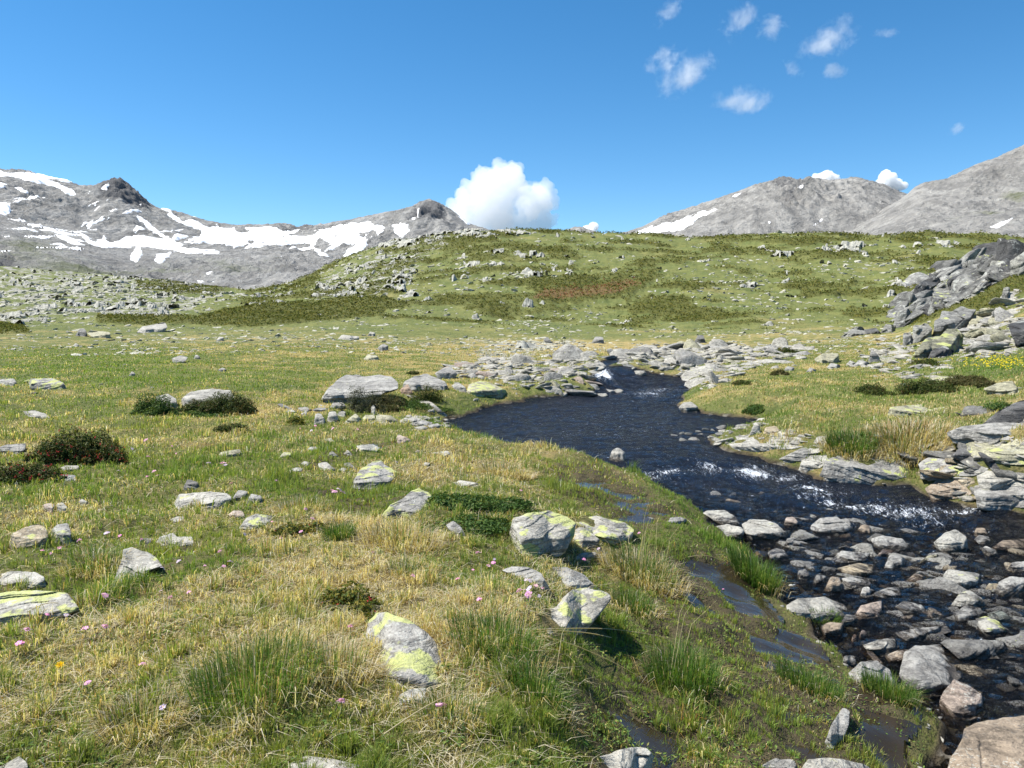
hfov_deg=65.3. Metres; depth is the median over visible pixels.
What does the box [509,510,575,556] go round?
boulder
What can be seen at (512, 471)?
grass tussock
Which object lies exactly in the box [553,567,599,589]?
rock slab
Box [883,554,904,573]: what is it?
stream stone
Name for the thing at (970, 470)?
rock slab
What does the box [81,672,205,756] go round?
grass tussock
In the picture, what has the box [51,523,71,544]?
stone
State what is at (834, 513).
stream stone
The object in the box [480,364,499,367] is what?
rock slab
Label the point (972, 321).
rock slab
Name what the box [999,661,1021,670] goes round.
stream stone
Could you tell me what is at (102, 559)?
grass tussock
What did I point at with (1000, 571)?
stream stone
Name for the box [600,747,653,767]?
boulder
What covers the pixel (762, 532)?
rock slab
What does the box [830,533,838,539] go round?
stream stone
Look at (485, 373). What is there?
rock slab
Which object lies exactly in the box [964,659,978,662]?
stream stone
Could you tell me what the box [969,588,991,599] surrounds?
stream stone
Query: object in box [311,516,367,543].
grass tussock
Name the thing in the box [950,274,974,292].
outcrop block
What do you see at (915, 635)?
stream stone
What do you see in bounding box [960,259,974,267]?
outcrop block
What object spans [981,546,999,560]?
stream stone
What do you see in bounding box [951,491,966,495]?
rock slab
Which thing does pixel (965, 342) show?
rock slab
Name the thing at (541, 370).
rock slab
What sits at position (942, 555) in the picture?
stream stone
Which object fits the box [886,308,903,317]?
outcrop block
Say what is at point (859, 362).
stone
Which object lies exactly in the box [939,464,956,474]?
rock slab
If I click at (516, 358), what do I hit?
rock slab
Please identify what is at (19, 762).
stone
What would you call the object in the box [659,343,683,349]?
rock slab
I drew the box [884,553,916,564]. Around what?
stream stone
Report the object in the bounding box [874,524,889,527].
stream stone
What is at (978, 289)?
outcrop block
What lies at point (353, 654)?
grass tussock
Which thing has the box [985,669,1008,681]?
stream stone
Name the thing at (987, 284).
outcrop block
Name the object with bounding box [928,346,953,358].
outcrop block
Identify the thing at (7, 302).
scattered stones
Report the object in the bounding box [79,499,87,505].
stone
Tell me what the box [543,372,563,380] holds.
rock slab
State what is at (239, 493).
stone
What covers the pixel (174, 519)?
stone
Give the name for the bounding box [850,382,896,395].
shrub
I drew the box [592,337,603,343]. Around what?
boulder
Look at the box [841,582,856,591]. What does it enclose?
stream stone
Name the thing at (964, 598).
stream stone
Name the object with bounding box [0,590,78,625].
rock slab
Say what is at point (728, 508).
stream stone
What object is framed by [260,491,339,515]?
grass tussock
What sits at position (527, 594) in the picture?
pink flower
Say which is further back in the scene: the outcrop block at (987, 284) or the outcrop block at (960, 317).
the outcrop block at (987, 284)
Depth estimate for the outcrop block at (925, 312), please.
39.05 m
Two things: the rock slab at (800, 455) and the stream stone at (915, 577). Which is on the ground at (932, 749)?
the rock slab at (800, 455)
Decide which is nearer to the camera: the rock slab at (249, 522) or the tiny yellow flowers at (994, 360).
the rock slab at (249, 522)
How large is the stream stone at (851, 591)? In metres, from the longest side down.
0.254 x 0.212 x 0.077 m
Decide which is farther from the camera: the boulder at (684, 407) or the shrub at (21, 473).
the boulder at (684, 407)
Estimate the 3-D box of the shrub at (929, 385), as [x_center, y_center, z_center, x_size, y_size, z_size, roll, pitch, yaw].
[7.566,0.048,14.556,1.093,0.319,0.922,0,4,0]
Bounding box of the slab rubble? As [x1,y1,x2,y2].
[400,272,1023,501]
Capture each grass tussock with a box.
[41,528,143,581]
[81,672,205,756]
[131,556,360,757]
[250,592,403,698]
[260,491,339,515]
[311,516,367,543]
[349,510,465,554]
[375,539,445,582]
[391,639,507,744]
[425,560,580,690]
[472,438,547,481]
[477,606,590,741]
[582,487,707,602]
[603,581,672,619]
[622,601,753,708]
[719,540,797,600]
[760,650,860,706]
[807,604,846,636]
[810,412,893,461]
[847,663,931,712]
[861,393,961,468]
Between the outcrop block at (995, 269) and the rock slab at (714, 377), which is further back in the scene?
the outcrop block at (995, 269)
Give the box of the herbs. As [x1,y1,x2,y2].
[0,454,924,767]
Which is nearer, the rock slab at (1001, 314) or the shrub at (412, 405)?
the shrub at (412, 405)
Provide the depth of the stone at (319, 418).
11.54 m
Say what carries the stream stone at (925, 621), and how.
on the stream stone at (915, 635)
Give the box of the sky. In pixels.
[0,0,1023,233]
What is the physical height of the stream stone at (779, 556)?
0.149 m
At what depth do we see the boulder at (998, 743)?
4.23 m
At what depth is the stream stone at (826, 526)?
8.12 m
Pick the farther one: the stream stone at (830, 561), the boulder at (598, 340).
the boulder at (598, 340)
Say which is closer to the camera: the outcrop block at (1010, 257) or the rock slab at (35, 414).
the rock slab at (35, 414)
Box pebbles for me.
[349,364,1023,767]
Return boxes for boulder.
[0,379,16,385]
[0,443,25,454]
[10,524,47,550]
[24,378,66,389]
[75,329,87,336]
[87,330,110,338]
[137,322,166,332]
[158,394,177,408]
[181,389,233,407]
[318,375,397,406]
[338,335,358,339]
[366,612,444,689]
[381,488,430,517]
[403,374,448,391]
[435,367,456,378]
[466,381,506,398]
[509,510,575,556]
[543,337,551,342]
[547,588,610,635]
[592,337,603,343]
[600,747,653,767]
[609,448,625,461]
[679,402,697,412]
[694,335,705,342]
[786,597,848,624]
[849,660,897,687]
[868,350,879,361]
[899,644,964,700]
[925,479,971,502]
[934,529,967,553]
[939,679,988,728]
[943,569,985,589]
[948,715,1023,767]
[974,485,1023,514]
[984,381,1018,394]
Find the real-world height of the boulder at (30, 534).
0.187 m
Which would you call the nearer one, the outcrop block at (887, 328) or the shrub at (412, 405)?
the shrub at (412, 405)
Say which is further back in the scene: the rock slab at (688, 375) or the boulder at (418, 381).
the rock slab at (688, 375)
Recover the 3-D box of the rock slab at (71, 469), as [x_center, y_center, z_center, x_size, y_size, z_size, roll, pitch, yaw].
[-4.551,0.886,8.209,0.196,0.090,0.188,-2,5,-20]
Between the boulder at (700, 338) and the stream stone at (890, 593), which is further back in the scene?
the boulder at (700, 338)
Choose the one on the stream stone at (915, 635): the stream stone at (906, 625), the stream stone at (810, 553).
the stream stone at (906, 625)
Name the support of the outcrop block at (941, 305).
on the ground at (932, 749)
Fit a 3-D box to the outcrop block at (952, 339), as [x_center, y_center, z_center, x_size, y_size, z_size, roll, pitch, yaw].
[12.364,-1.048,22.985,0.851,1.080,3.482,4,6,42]
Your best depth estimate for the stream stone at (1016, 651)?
5.52 m
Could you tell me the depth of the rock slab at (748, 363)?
23.07 m
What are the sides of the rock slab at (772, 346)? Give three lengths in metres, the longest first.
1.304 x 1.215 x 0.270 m
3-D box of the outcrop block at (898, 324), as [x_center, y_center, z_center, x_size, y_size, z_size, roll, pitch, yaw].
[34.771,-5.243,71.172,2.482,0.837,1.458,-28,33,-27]
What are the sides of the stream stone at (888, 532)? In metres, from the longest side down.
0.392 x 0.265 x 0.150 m
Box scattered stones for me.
[0,229,1022,355]
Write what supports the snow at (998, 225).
on the mountain at (984, 196)
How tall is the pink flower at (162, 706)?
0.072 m
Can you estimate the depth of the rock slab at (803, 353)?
27.47 m
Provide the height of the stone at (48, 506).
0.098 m
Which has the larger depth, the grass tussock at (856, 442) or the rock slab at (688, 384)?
the rock slab at (688, 384)
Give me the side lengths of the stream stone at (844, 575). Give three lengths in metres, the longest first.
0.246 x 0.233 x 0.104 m
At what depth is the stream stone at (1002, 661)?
5.40 m
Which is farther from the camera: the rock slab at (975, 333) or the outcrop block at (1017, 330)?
the rock slab at (975, 333)
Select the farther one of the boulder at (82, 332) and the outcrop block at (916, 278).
the outcrop block at (916, 278)
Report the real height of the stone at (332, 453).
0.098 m
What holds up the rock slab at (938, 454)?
on the ground at (932, 749)
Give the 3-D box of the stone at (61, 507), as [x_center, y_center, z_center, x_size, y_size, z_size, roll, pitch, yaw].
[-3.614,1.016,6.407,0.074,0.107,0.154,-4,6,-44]
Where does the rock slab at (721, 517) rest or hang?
on the ground at (932, 749)
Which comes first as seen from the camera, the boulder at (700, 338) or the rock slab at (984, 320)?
the rock slab at (984, 320)
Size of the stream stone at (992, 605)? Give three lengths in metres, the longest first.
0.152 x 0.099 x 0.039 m
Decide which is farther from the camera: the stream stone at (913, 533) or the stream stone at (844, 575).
the stream stone at (913, 533)
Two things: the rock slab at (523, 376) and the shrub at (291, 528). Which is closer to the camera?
the shrub at (291, 528)
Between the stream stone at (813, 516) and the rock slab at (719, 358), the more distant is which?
the rock slab at (719, 358)
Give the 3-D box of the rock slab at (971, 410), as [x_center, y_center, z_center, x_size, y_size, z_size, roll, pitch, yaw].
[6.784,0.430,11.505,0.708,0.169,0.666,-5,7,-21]
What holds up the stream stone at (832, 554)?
on the rock slab at (841, 558)
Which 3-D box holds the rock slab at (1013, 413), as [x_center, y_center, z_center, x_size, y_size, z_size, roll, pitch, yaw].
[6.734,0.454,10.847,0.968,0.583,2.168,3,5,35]
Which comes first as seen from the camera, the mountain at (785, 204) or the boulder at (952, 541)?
the boulder at (952, 541)
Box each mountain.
[0,168,488,288]
[567,176,906,236]
[848,145,1023,237]
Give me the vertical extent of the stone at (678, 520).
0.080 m
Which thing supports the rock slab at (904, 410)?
on the ground at (932, 749)
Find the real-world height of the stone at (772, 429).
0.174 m
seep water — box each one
[559,464,666,523]
[564,559,921,767]
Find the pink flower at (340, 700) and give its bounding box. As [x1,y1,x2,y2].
[337,698,344,709]
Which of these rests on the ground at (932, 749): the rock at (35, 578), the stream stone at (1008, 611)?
the rock at (35, 578)
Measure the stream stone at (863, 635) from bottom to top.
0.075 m
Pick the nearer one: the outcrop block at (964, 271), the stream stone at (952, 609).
the stream stone at (952, 609)
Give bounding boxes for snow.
[0,170,469,281]
[638,185,822,233]
[991,218,1011,227]
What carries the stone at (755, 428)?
on the rock slab at (751, 444)
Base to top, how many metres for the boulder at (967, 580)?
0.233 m
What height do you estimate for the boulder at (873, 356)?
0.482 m
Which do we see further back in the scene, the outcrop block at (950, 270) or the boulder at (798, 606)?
the outcrop block at (950, 270)
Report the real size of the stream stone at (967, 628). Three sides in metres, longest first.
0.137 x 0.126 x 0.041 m
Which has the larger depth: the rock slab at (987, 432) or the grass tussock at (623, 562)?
the rock slab at (987, 432)
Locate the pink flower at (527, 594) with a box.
[525,591,531,597]
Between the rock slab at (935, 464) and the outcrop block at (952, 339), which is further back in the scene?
the outcrop block at (952, 339)
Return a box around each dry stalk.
[383,686,485,734]
[532,630,611,637]
[537,628,694,643]
[544,635,645,680]
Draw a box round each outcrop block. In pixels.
[842,326,865,336]
[864,328,880,333]
[881,324,895,332]
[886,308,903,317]
[889,291,916,305]
[893,290,933,305]
[893,319,904,327]
[894,301,908,307]
[894,309,910,323]
[901,304,924,324]
[902,272,929,285]
[902,282,912,287]
[903,333,911,345]
[909,298,930,311]
[912,323,931,343]
[912,329,963,358]
[914,276,940,294]
[919,301,930,310]
[922,305,929,314]
[928,279,952,315]
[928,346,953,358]
[929,259,961,269]
[932,306,975,336]
[933,302,943,309]
[937,264,962,276]
[940,275,948,282]
[942,293,959,304]
[944,298,963,308]
[946,267,975,279]
[946,274,961,290]
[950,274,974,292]
[957,285,976,299]
[959,248,981,263]
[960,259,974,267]
[964,275,986,288]
[968,270,982,278]
[971,284,986,295]
[972,242,996,255]
[972,254,991,264]
[974,254,995,270]
[976,247,986,257]
[977,267,987,274]
[978,263,989,269]
[980,266,999,277]
[980,280,991,288]
[985,272,1005,281]
[987,261,1005,275]
[995,238,1023,260]
[998,254,1016,260]
[999,259,1010,271]
[1001,287,1009,297]
[1008,320,1023,347]
[1010,252,1023,276]
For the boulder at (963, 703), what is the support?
on the ground at (932, 749)
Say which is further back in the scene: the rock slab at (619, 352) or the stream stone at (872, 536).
the rock slab at (619, 352)
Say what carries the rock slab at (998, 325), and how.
on the rock slab at (975, 333)
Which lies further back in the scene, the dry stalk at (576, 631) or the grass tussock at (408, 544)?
the grass tussock at (408, 544)
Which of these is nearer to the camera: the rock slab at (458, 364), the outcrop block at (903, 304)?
the rock slab at (458, 364)
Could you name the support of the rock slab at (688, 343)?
on the ground at (932, 749)
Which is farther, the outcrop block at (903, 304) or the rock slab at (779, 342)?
the outcrop block at (903, 304)
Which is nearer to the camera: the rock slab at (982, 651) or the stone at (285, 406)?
the rock slab at (982, 651)
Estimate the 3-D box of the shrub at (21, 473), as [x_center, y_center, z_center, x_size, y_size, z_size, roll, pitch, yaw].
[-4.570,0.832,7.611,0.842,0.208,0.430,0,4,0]
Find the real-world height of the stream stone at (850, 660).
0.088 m
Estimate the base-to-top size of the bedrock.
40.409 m
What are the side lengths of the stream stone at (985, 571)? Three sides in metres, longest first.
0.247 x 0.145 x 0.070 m
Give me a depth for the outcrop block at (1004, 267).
36.77 m
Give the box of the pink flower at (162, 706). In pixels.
[159,704,165,720]
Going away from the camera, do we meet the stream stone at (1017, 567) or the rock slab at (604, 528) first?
the rock slab at (604, 528)
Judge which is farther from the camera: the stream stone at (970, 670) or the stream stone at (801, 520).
the stream stone at (801, 520)
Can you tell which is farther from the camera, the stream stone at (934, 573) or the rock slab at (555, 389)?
the rock slab at (555, 389)
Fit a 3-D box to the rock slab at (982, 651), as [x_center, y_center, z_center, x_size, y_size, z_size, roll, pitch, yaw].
[3.552,2.011,5.795,1.294,0.485,0.447,-3,5,-35]
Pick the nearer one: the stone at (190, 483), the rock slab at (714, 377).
the stone at (190, 483)
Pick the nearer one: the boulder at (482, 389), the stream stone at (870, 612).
the stream stone at (870, 612)
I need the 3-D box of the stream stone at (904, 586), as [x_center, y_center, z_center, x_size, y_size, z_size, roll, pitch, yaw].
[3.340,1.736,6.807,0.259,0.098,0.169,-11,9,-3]
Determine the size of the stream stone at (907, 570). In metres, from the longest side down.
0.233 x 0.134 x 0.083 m
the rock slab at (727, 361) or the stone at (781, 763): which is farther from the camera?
the rock slab at (727, 361)
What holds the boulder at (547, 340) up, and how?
on the ground at (932, 749)
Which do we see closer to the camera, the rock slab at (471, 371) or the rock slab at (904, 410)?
the rock slab at (904, 410)
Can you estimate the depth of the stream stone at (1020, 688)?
5.04 m
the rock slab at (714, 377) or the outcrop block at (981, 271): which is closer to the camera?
the rock slab at (714, 377)
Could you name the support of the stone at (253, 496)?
on the ground at (932, 749)
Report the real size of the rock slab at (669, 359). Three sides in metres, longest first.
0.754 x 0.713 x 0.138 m
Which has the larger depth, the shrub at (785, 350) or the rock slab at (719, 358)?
the shrub at (785, 350)
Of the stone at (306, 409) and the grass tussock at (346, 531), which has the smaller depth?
the grass tussock at (346, 531)
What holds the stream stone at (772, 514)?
in the stream water at (640, 419)
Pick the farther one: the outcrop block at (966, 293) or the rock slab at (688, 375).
the outcrop block at (966, 293)
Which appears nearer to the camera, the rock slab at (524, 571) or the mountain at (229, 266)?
the rock slab at (524, 571)
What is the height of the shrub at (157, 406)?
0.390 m
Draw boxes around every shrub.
[0,460,67,483]
[21,424,129,465]
[129,392,178,415]
[174,390,258,414]
[179,410,228,416]
[212,423,251,433]
[269,521,326,538]
[286,416,304,424]
[317,580,382,625]
[338,385,385,412]
[364,398,454,411]
[372,390,407,411]
[405,370,419,374]
[409,382,446,401]
[420,491,542,534]
[731,379,751,384]
[741,403,764,414]
[770,369,788,375]
[772,347,799,353]
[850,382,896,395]
[893,377,960,394]
[905,358,941,365]
[942,374,995,387]
[982,401,1012,409]
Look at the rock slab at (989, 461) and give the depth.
9.38 m
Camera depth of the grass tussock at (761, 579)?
6.52 m
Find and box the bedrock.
[0,228,983,347]
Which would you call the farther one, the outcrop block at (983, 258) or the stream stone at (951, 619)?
the outcrop block at (983, 258)
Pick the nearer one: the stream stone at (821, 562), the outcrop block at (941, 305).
the stream stone at (821, 562)
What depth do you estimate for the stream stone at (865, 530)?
8.11 m
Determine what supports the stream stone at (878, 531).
on the stream stone at (856, 538)
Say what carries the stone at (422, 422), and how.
on the slab rubble
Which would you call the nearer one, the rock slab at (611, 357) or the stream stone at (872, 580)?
the stream stone at (872, 580)
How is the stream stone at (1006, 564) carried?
on the ground at (932, 749)
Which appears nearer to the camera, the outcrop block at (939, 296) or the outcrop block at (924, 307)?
the outcrop block at (939, 296)
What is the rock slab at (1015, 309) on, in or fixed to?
on the ground at (932, 749)
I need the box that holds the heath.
[0,226,1023,333]
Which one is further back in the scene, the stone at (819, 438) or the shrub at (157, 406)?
the shrub at (157, 406)
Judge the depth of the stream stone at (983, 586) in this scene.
6.68 m
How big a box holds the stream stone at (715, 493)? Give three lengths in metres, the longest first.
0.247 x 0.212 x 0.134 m
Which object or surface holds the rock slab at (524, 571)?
on the ground at (932, 749)
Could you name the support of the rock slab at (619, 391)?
on the ground at (932, 749)
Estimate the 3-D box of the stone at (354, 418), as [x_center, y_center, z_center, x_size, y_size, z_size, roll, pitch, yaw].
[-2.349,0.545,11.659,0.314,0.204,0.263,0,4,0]
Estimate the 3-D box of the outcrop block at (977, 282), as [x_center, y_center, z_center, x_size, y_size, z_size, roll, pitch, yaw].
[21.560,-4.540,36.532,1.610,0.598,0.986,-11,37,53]
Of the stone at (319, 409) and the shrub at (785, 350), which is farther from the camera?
the shrub at (785, 350)
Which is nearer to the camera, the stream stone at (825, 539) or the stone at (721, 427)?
the stream stone at (825, 539)
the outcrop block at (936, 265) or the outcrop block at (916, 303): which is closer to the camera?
the outcrop block at (916, 303)
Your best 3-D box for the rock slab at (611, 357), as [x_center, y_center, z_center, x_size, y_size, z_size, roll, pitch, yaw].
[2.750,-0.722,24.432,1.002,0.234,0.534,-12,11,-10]
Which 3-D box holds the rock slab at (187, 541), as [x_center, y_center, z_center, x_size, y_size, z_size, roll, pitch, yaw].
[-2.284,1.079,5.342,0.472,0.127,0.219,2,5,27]
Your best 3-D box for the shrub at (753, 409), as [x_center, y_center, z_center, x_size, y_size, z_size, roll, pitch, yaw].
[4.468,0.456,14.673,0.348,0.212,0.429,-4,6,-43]
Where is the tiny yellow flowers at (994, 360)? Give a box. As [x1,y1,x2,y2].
[945,352,1023,368]
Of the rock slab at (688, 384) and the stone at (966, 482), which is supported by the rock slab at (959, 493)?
the stone at (966, 482)
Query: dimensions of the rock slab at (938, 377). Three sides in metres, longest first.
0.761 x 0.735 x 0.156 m
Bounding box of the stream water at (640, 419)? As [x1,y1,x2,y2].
[447,358,1023,767]
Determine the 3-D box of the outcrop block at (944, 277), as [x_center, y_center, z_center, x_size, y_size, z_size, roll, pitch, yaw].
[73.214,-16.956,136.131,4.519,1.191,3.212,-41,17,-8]
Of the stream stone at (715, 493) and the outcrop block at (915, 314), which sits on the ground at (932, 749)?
the outcrop block at (915, 314)
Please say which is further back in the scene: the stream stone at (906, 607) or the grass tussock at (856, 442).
the grass tussock at (856, 442)
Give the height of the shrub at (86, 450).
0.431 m
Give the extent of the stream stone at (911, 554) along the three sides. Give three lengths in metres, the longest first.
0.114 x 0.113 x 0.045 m
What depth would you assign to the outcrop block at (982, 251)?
166.67 m
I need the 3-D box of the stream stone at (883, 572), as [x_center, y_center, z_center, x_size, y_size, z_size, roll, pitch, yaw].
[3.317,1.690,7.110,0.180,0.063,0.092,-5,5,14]
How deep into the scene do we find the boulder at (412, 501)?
6.05 m
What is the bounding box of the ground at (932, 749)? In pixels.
[0,229,1023,767]
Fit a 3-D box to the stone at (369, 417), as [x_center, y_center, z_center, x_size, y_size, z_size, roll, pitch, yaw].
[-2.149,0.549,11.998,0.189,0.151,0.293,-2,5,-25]
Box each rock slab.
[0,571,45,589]
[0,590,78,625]
[23,410,50,418]
[60,475,75,480]
[61,465,78,471]
[114,547,161,584]
[156,533,192,546]
[173,491,231,509]
[219,449,239,456]
[239,514,271,529]
[289,756,356,767]
[354,460,394,488]
[406,395,446,415]
[453,362,476,366]
[466,369,477,372]
[468,373,476,377]
[475,370,497,376]
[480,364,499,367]
[502,566,549,592]
[503,374,531,380]
[511,353,535,363]
[514,369,545,371]
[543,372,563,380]
[549,386,563,394]
[550,380,562,395]
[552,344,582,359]
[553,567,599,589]
[557,367,574,374]
[562,389,597,395]
[574,376,584,384]
[578,516,633,544]
[580,351,598,358]
[584,380,602,384]
[588,383,599,389]
[601,355,617,359]
[609,348,638,357]
[615,389,623,393]
[629,347,652,352]
[634,371,645,374]
[648,360,664,365]
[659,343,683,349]
[659,351,671,355]
[664,357,677,363]
[674,349,706,364]
[680,364,718,380]
[683,339,700,348]
[684,377,704,388]
[704,510,742,527]
[708,370,719,383]
[709,339,728,346]
[711,352,738,356]
[716,355,725,361]
[717,524,745,541]
[718,349,742,354]
[723,359,738,362]
[726,435,802,451]
[740,362,755,365]
[742,519,793,546]
[753,345,777,350]
[760,359,785,362]
[764,347,784,353]
[771,337,787,347]
[779,445,819,462]
[791,351,810,354]
[799,455,827,473]
[802,758,869,767]
[820,456,907,484]
[828,551,869,567]
[888,404,944,416]
[894,451,921,462]
[901,376,917,378]
[918,458,988,480]
[919,469,954,478]
[923,451,954,458]
[931,376,950,380]
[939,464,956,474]
[941,639,1021,665]
[945,458,961,463]
[947,422,1023,443]
[951,448,980,462]
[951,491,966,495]
[957,442,966,448]
[958,328,969,332]
[959,457,978,468]
[960,405,995,416]
[962,340,975,344]
[963,328,999,338]
[964,468,974,473]
[965,341,1008,353]
[966,439,1023,464]
[968,318,982,324]
[974,334,989,340]
[975,308,994,316]
[977,471,1023,490]
[978,452,999,469]
[980,318,988,322]
[981,328,1003,334]
[983,400,1023,423]
[988,298,1015,305]
[988,318,999,324]
[989,467,1019,481]
[990,332,1010,341]
[991,307,1021,316]
[992,322,1009,328]
[994,307,1013,321]
[1000,291,1018,299]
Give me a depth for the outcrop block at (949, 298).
36.20 m
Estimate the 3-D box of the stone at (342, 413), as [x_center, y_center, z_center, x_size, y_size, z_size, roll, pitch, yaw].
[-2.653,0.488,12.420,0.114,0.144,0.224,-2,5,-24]
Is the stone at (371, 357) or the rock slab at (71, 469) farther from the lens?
the stone at (371, 357)
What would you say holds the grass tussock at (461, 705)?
on the ground at (932, 749)
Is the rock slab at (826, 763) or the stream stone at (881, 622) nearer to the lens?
the rock slab at (826, 763)
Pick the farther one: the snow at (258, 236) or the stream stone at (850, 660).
the snow at (258, 236)
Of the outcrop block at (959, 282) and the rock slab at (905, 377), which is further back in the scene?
the outcrop block at (959, 282)
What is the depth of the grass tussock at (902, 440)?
10.68 m
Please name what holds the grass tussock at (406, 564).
on the ground at (932, 749)
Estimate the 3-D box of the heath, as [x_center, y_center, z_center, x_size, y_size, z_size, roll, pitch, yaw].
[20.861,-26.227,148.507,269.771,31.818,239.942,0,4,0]
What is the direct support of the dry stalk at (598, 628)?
on the ground at (932, 749)
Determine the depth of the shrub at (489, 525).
6.04 m
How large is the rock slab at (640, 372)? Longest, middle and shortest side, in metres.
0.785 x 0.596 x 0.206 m
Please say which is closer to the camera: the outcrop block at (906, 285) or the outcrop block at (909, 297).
the outcrop block at (909, 297)
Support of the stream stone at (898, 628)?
on the stream stone at (915, 635)
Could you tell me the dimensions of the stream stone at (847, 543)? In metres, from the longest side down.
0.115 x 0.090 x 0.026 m
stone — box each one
[0,756,27,767]
[43,503,53,511]
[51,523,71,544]
[57,503,66,512]
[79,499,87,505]
[139,538,150,543]
[171,516,183,522]
[172,355,187,362]
[183,479,198,489]
[228,511,244,517]
[233,490,246,500]
[247,494,262,502]
[278,403,294,410]
[279,452,290,457]
[298,407,311,411]
[313,407,327,411]
[314,413,324,424]
[318,462,334,470]
[327,411,337,421]
[328,451,338,456]
[330,402,345,408]
[338,411,345,416]
[344,414,361,423]
[357,444,378,451]
[362,415,374,421]
[364,354,378,359]
[371,405,375,414]
[375,414,398,423]
[378,344,387,350]
[396,435,409,442]
[398,688,425,709]
[400,384,412,394]
[404,417,419,422]
[414,420,431,425]
[414,426,428,429]
[428,423,440,428]
[434,451,450,457]
[447,521,464,535]
[452,382,466,391]
[455,480,477,486]
[573,527,599,548]
[574,552,597,559]
[668,517,686,523]
[703,491,720,502]
[716,425,725,428]
[723,499,740,510]
[749,423,760,435]
[762,758,796,767]
[763,426,778,434]
[765,511,778,517]
[768,548,791,565]
[772,514,813,529]
[775,541,814,555]
[783,517,797,530]
[784,538,800,551]
[785,366,793,370]
[790,530,820,544]
[790,560,820,575]
[792,550,823,561]
[795,513,822,523]
[797,569,809,585]
[803,524,811,533]
[810,516,853,540]
[810,557,827,566]
[811,547,824,553]
[813,436,824,443]
[813,575,826,587]
[814,508,841,518]
[815,353,838,362]
[818,536,830,541]
[821,622,845,641]
[822,566,839,577]
[822,577,842,598]
[823,549,839,558]
[824,557,834,567]
[825,708,849,749]
[826,573,853,581]
[827,363,839,367]
[829,518,852,540]
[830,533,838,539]
[831,546,845,549]
[837,533,850,540]
[837,563,879,577]
[839,541,850,546]
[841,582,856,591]
[841,614,858,627]
[842,576,874,591]
[843,656,856,667]
[845,528,875,543]
[848,518,873,528]
[848,543,877,564]
[848,588,874,595]
[850,634,858,645]
[852,593,873,600]
[854,360,868,365]
[855,601,881,626]
[858,525,870,535]
[859,630,867,641]
[860,587,870,601]
[861,533,883,543]
[862,577,877,584]
[863,638,900,659]
[866,598,896,603]
[867,651,885,666]
[870,526,900,537]
[870,543,900,554]
[870,573,882,578]
[871,536,913,551]
[873,559,885,565]
[873,587,901,604]
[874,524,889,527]
[874,529,882,534]
[874,615,892,626]
[878,549,895,559]
[878,570,895,577]
[881,610,903,628]
[882,606,890,612]
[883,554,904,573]
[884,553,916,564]
[885,650,906,669]
[887,615,918,626]
[887,623,907,634]
[888,581,915,594]
[892,573,903,577]
[895,528,926,541]
[895,601,924,616]
[895,626,950,642]
[899,567,916,575]
[899,623,914,629]
[901,593,909,601]
[905,552,915,557]
[905,565,926,571]
[905,574,928,581]
[907,557,951,573]
[907,594,926,603]
[909,587,919,594]
[910,571,935,578]
[911,623,924,627]
[914,616,951,634]
[916,576,968,610]
[916,611,927,616]
[917,586,937,598]
[917,594,934,604]
[918,554,937,564]
[921,634,946,645]
[923,553,952,558]
[923,570,943,576]
[927,598,937,605]
[927,607,945,617]
[938,600,953,606]
[939,615,965,637]
[942,562,969,571]
[943,606,958,616]
[950,552,974,558]
[950,591,986,610]
[950,635,964,639]
[953,605,980,622]
[954,630,977,638]
[954,663,997,685]
[955,556,974,564]
[958,477,974,486]
[958,626,977,633]
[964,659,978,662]
[965,567,974,572]
[966,620,1014,639]
[969,565,993,576]
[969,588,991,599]
[972,528,990,540]
[973,559,985,564]
[974,535,992,547]
[975,609,988,617]
[975,668,987,674]
[976,616,1008,639]
[977,562,991,566]
[979,584,995,593]
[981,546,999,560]
[984,565,1005,575]
[984,606,1023,616]
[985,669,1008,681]
[986,583,1019,605]
[987,610,1012,626]
[988,603,999,607]
[990,577,1002,583]
[992,539,1023,554]
[994,700,1023,715]
[995,576,1023,599]
[995,599,1009,606]
[995,633,1023,664]
[996,683,1015,692]
[999,558,1009,563]
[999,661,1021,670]
[1000,660,1016,663]
[1004,562,1023,577]
[1004,671,1022,677]
[1005,645,1023,659]
[1006,561,1023,573]
[1006,605,1023,611]
[1006,615,1023,630]
[1006,676,1023,691]
[1008,548,1023,561]
[1009,599,1023,605]
[1013,657,1023,663]
[1014,665,1023,675]
[1017,686,1023,693]
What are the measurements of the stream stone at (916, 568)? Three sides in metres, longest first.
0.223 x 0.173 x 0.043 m
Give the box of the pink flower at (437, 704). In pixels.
[436,702,449,717]
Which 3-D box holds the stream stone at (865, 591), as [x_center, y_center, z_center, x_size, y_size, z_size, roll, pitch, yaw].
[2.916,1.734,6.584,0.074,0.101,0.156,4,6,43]
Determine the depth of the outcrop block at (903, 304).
111.55 m
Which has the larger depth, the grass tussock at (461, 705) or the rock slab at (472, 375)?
the rock slab at (472, 375)
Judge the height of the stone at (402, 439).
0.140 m
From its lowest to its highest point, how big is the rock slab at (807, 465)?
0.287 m
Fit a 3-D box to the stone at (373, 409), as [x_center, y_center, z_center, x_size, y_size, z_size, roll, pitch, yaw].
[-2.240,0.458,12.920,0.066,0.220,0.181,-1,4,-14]
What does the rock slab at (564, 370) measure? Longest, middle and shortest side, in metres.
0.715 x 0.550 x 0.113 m
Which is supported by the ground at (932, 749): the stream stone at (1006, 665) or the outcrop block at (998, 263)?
the outcrop block at (998, 263)
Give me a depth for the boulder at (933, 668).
5.19 m
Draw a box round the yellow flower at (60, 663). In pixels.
[55,661,63,678]
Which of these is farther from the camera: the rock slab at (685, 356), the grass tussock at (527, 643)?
the rock slab at (685, 356)

